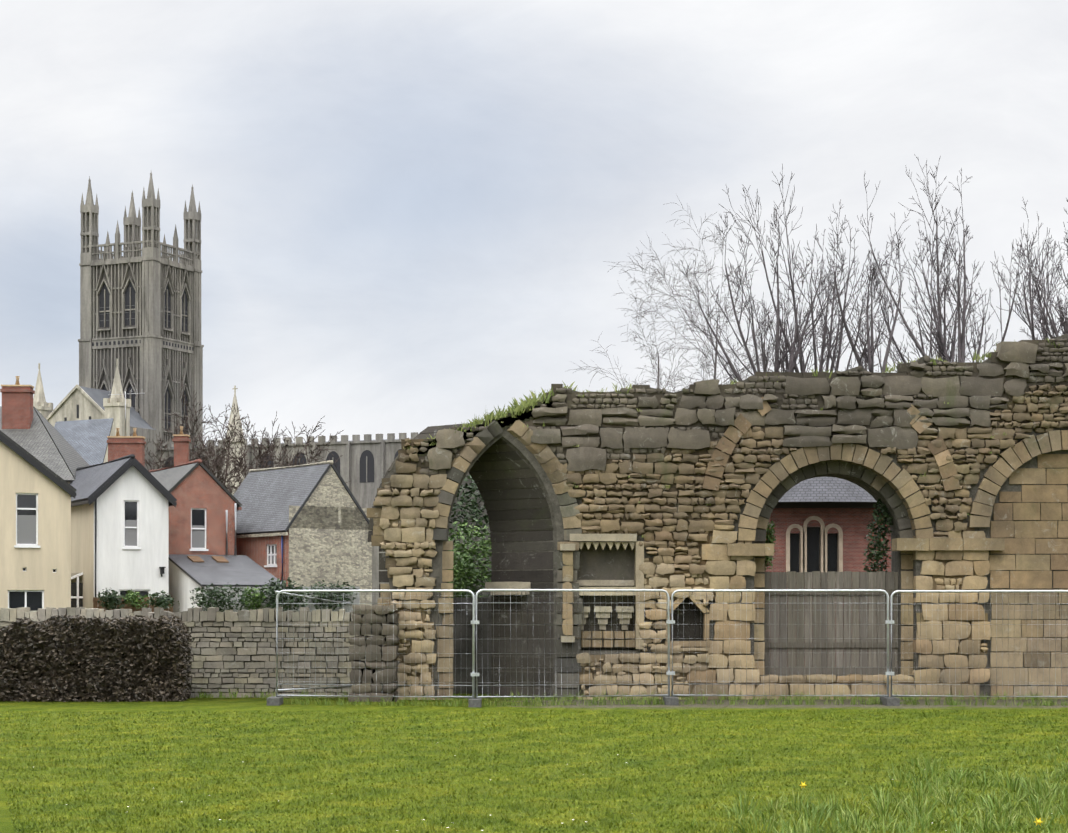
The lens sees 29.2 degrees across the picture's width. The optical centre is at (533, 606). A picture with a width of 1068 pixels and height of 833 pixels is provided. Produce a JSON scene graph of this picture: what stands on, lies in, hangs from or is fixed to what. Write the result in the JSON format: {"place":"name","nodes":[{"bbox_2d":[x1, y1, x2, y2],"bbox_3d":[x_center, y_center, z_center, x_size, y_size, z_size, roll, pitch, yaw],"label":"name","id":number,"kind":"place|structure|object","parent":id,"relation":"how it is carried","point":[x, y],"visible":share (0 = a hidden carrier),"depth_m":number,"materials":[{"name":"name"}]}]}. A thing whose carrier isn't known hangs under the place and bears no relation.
{"place":"outdoors","nodes":[
{"label":"outdoors","id":0,"kind":"place"},
{"bbox_2d":[78,172,203,468],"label":"cathedral tower","id":1,"kind":"structure","parent":0,"point":[140,318],"depth_m":313.93,"materials":[{"name":"grey stone"}]},
{"bbox_2d":[67,454,241,610],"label":"house","id":2,"kind":"structure","parent":0,"point":[133,496],"depth_m":70.97,"materials":[{"name":"white paint"}]},
{"bbox_2d":[54,389,190,466],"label":"roof chimneys","id":3,"kind":"object","parent":2,"relation":"on","point":[89,441],"visible":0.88,"depth_m":97.04,"materials":[{"name":"grey tile"}]},
{"bbox_2d":[33,359,417,605],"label":"cathedral","id":4,"kind":"structure","parent":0,"point":[363,466],"depth_m":299.93,"materials":[{"name":"beige stone"}]},
{"bbox_2d":[223,386,246,494],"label":"distant spires","id":5,"kind":"object","parent":4,"relation":"attached to","point":[231,418],"visible":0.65,"depth_m":248.22,"materials":[{"name":"stone"}]},
{"bbox_2d":[0,694,1067,832],"bbox_3d":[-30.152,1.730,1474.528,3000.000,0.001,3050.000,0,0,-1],"label":"lawn","id":6,"kind":"structure","parent":0,"point":[189,705],"depth_m":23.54,"materials":[{"name":"green plant"}]},
{"bbox_2d":[0,430,75,610],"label":"cream house","id":7,"kind":"structure","parent":6,"relation":"on","point":[36,494],"depth_m":62.18,"materials":[{"name":"paint"}]},
{"bbox_2d":[0,376,89,481],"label":"roof","id":8,"kind":"structure","parent":7,"relation":"attached to","point":[25,424],"depth_m":78.13,"materials":[{"name":"grey tile"}]},
{"bbox_2d":[0,614,193,701],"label":"hedge","id":9,"kind":"object","parent":6,"relation":"on","point":[130,664],"visible":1,"depth_m":37.06,"materials":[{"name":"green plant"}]},
{"bbox_2d":[71,499,165,607],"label":"house fittings","id":10,"kind":"object","parent":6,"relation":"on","point":[76,594],"visible":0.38,"depth_m":71.22,"materials":[{"name":"black paint"}]},
{"bbox_2d":[0,607,391,697],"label":"stone boundary wall","id":11,"kind":"structure","parent":6,"relation":"on","point":[231,650],"depth_m":38.72,"materials":[{"name":"grey stone"}]},
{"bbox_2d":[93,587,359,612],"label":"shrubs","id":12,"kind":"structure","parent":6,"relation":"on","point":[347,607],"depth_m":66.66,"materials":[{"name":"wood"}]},
{"bbox_2d":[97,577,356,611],"bbox_3d":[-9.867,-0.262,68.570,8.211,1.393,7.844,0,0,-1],"label":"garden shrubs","id":13,"kind":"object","parent":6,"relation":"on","point":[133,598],"visible":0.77,"depth_m":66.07,"materials":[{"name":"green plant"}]},
{"bbox_2d":[169,503,285,612],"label":"house extension","id":14,"kind":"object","parent":6,"relation":"on","point":[188,574],"visible":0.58,"depth_m":71.69,"materials":[{"name":"grey tile"}]},
{"bbox_2d":[130,375,349,494],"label":"bare trees","id":15,"kind":"object","parent":6,"relation":"on","point":[239,464],"visible":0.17,"depth_m":144.22,"materials":[{"name":"plant"}]},
{"bbox_2d":[233,460,371,605],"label":"stone barn","id":16,"kind":"structure","parent":6,"relation":"on","point":[314,515],"depth_m":73.96,"materials":[{"name":"grey stone"}]},
{"bbox_2d":[281,536,282,581],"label":"drainpipe","id":17,"kind":"object","parent":16,"relation":"attached to","point":[282,555],"visible":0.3,"depth_m":72.89,"materials":[{"name":"black"}]},
{"bbox_2d":[448,472,491,693],"bbox_3d":[-1.137,-0.957,43.322,3.425,5.387,5.800,0,0,-1],"label":"shrub","id":18,"kind":"object","parent":6,"relation":"on","point":[469,532],"visible":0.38,"depth_m":40.84,"materials":[{"name":"green plant"}]},
{"bbox_2d":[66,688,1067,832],"bbox_3d":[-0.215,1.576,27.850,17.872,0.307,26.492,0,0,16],"label":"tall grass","id":19,"kind":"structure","parent":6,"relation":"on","point":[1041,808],"depth_m":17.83,"materials":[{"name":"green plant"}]},
{"bbox_2d":[267,620,899,706],"bbox_3d":[2.581,0.990,35.623,14.448,1.480,1.530,0,0,-1],"label":"fence feet","id":20,"kind":"object","parent":6,"relation":"on","point":[475,702],"visible":0.94,"depth_m":35.56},
{"bbox_2d":[275,589,1067,698],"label":"heras fence panels","id":21,"kind":"object","parent":6,"relation":"on","point":[475,599],"visible":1,"depth_m":35.75,"materials":[{"name":"silver metal"}]},
{"bbox_2d":[573,194,808,391],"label":"birch trees","id":22,"kind":"object","parent":6,"relation":"on","point":[698,356],"visible":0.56,"depth_m":58.17,"materials":[{"name":"plant"}]},
{"bbox_2d":[348,338,1067,701],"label":"priory ruin stones","id":23,"kind":"object","parent":6,"relation":"on","point":[914,426],"visible":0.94,"depth_m":37.93,"materials":[{"name":"beige stone"}]},
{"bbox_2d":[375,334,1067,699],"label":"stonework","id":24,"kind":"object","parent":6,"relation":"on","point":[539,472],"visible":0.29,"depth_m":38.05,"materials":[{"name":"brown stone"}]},
{"bbox_2d":[403,337,1059,536],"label":"grass tufts","id":25,"kind":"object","parent":24,"relation":"attached to","point":[522,411],"depth_m":37.88,"materials":[{"name":"green"}]},
{"bbox_2d":[765,499,892,571],"bbox_3d":[5.586,-1.061,38.790,2.684,2.754,0.591,0,0,4],"label":"ivy in round arch","id":26,"kind":"object","parent":24,"relation":"attached to","point":[883,514],"visible":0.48,"depth_m":38.72,"materials":[{"name":"green plant"}]},
{"bbox_2d":[765,571,897,674],"bbox_3d":[5.581,0.321,38.489,2.572,1.957,0.065,0,0,-1],"label":"arch boarding","id":27,"kind":"object","parent":24,"relation":"attached to","point":[860,644],"visible":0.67,"depth_m":38.48,"materials":[{"name":"grey wood"}]},
{"bbox_2d":[678,154,1067,381],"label":"trees","id":28,"kind":"object","parent":6,"relation":"on","point":[941,345],"visible":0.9,"depth_m":56.80,"materials":[{"name":"brown plant"}]},
{"bbox_2d":[0,0,1067,444],"label":"sky","id":29,"kind":"structure","parent":0,"point":[412,211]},
{"bbox_2d":[765,477,890,666],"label":"brick building","id":30,"kind":"structure","parent":0,"point":[821,523],"depth_m":51.98,"materials":[{"name":"red brick"}]}
]}

